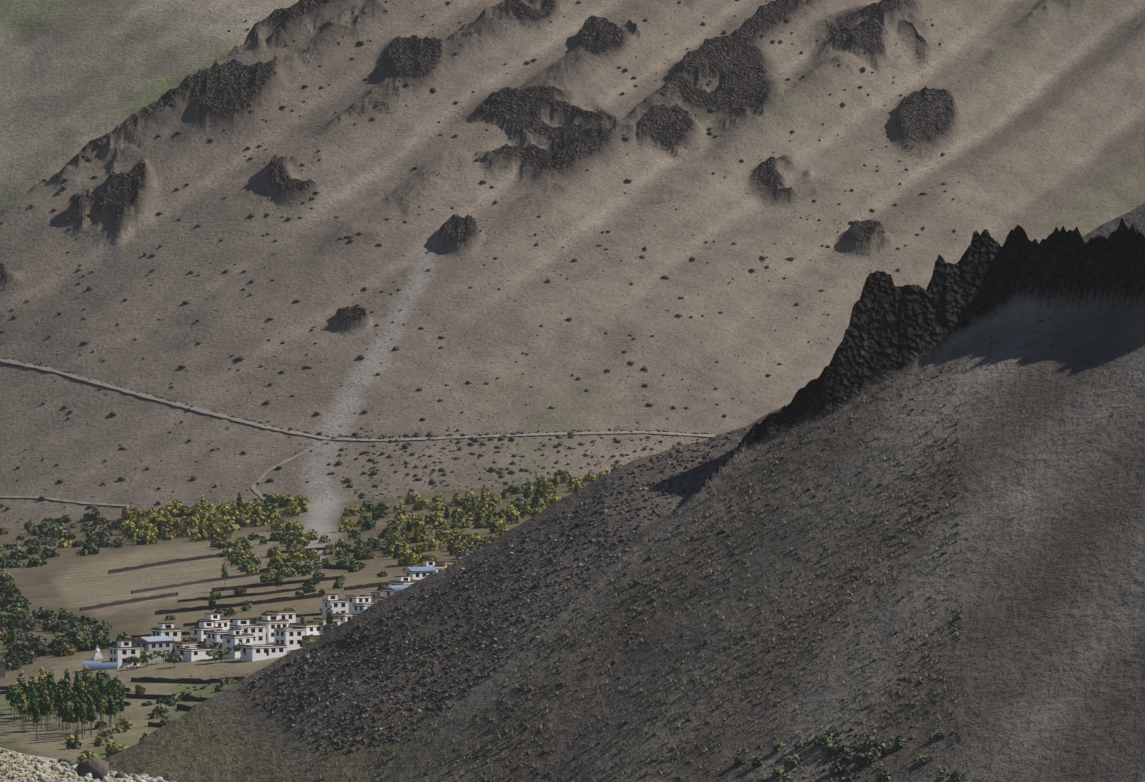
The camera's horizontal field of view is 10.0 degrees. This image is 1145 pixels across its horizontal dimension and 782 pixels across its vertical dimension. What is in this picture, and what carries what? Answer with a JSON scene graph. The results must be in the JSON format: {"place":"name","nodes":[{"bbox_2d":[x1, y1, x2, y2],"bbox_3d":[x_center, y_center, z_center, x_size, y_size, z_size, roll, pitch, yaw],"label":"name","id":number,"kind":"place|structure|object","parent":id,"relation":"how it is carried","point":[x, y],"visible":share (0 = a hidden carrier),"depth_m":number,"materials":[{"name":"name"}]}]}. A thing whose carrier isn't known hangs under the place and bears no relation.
{"place":"outdoors","nodes":[
{"label":"outdoors","id":0,"kind":"place"},
{"bbox_2d":[0,0,1144,781],"bbox_3d":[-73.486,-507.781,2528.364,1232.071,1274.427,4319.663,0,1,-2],"label":"ground","id":1,"kind":"structure","parent":0,"point":[1020,290],"depth_m":2834.88,"materials":[{"name":"brown soil"}]},
{"bbox_2d":[0,513,128,670],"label":"trees","id":2,"kind":"object","parent":1,"relation":"on","point":[33,646],"visible":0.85,"depth_m":2309.36,"materials":[{"name":"green plant"}]},
{"bbox_2d":[0,505,128,662],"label":"trees","id":3,"kind":"object","parent":1,"relation":"on","point":[60,639],"visible":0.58,"depth_m":2185.18,"materials":[{"name":"green plant"}]},
{"bbox_2d":[5,666,125,739],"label":"poplar clump","id":4,"kind":"object","parent":1,"relation":"on","point":[21,698],"visible":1,"depth_m":1932.33,"materials":[{"name":"green plant"}]},
{"bbox_2d":[0,750,133,781],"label":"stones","id":5,"kind":"object","parent":1,"relation":"on","point":[12,769],"visible":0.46,"depth_m":447.73,"materials":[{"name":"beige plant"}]},
{"bbox_2d":[0,749,176,781],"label":"rubble pile","id":6,"kind":"object","parent":1,"relation":"on","point":[69,773],"visible":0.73,"depth_m":449.02,"materials":[{"name":"beige stone"}]},
{"bbox_2d":[58,757,124,778],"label":"boulders","id":7,"kind":"object","parent":1,"relation":"on","point":[96,768],"visible":0.65,"depth_m":449.29,"materials":[{"name":"grey stone"}]},
{"bbox_2d":[83,645,117,671],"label":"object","id":8,"kind":"object","parent":1,"relation":"on","point":[99,665],"visible":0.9,"depth_m":2078.76,"materials":[{"name":"blue plastic"}]},
{"bbox_2d":[64,718,147,761],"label":"shrubs","id":9,"kind":"object","parent":1,"relation":"on","point":[120,726],"visible":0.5,"depth_m":1854.32,"materials":[{"name":"green plant"}]},
{"bbox_2d":[135,676,241,722],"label":"shrubs","id":10,"kind":"object","parent":1,"relation":"on","point":[157,712],"visible":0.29,"depth_m":1966.78,"materials":[{"name":"green plant"}]},
{"bbox_2d":[0,547,388,726],"bbox_3d":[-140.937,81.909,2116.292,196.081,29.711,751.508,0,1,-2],"label":"terrace walls","id":11,"kind":"structure","parent":1,"relation":"on","point":[191,680],"depth_m":2298.46,"materials":[{"name":"stone"}]},
{"bbox_2d":[168,672,248,715],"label":"shrubs","id":12,"kind":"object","parent":1,"relation":"on","point":[201,688],"depth_m":1998.39,"materials":[{"name":"green plant"}]},
{"bbox_2d":[121,493,309,544],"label":"trees","id":13,"kind":"object","parent":1,"relation":"on","point":[228,517],"visible":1,"depth_m":2662.37,"materials":[{"name":"yellow plant"}]},
{"bbox_2d":[125,623,337,668],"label":"village trees","id":14,"kind":"object","parent":1,"relation":"on","point":[219,651],"visible":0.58,"depth_m":2076.56,"materials":[{"name":"green plant"}]},
{"bbox_2d":[0,550,475,677],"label":"houses","id":15,"kind":"structure","parent":1,"relation":"on","point":[268,627],"depth_m":2112.61,"materials":[{"name":"white paint"}]},
{"bbox_2d":[8,471,557,650],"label":"trees","id":16,"kind":"object","parent":1,"relation":"on","point":[278,574],"visible":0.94,"depth_m":2482.45,"materials":[{"name":"green plant"}]},
{"bbox_2d":[165,564,414,636],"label":"terrace shrubs","id":17,"kind":"object","parent":1,"relation":"on","point":[307,589],"visible":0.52,"depth_m":2303.64,"materials":[{"name":"green plant"}]},
{"bbox_2d":[210,527,375,582],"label":"trees","id":18,"kind":"object","parent":1,"relation":"on","point":[246,558],"visible":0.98,"depth_m":2452.93,"materials":[{"name":"green plant"}]},
{"bbox_2d":[0,358,715,505],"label":"trails","id":19,"kind":"object","parent":1,"relation":"on","point":[197,409],"visible":0.85,"depth_m":2790.97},
{"bbox_2d":[4,358,715,438],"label":"trail edge rocks","id":20,"kind":"object","parent":19,"relation":"on","point":[380,437],"visible":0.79,"depth_m":2793.87,"materials":[{"name":"grey stone"}]},
{"bbox_2d":[0,0,960,521],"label":"mountain rocks","id":21,"kind":"object","parent":1,"relation":"on","point":[396,348],"depth_m":2944.84,"materials":[{"name":"grey stone"}]},
{"bbox_2d":[249,428,744,781],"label":"rocks","id":22,"kind":"object","parent":1,"relation":"on","point":[420,694],"visible":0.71,"depth_m":1264.98,"materials":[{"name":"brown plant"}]},
{"bbox_2d":[326,431,702,498],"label":"rock debris","id":23,"kind":"object","parent":1,"relation":"on","point":[443,469],"visible":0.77,"depth_m":2761.10,"materials":[{"name":"grey stone"}]},
{"bbox_2d":[418,358,961,781],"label":"shrubs","id":24,"kind":"object","parent":1,"relation":"on","point":[779,634],"visible":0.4,"depth_m":1217.75,"materials":[{"name":"green plant"}]},
{"bbox_2d":[419,346,963,781],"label":"rocks","id":25,"kind":"object","parent":1,"relation":"on","point":[834,607],"visible":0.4,"depth_m":1218.91,"materials":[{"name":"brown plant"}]},
{"bbox_2d":[733,726,965,781],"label":"bushes","id":26,"kind":"object","parent":1,"relation":"on","point":[829,738],"visible":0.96,"depth_m":1156.44,"materials":[{"name":"green plant"}]}
]}

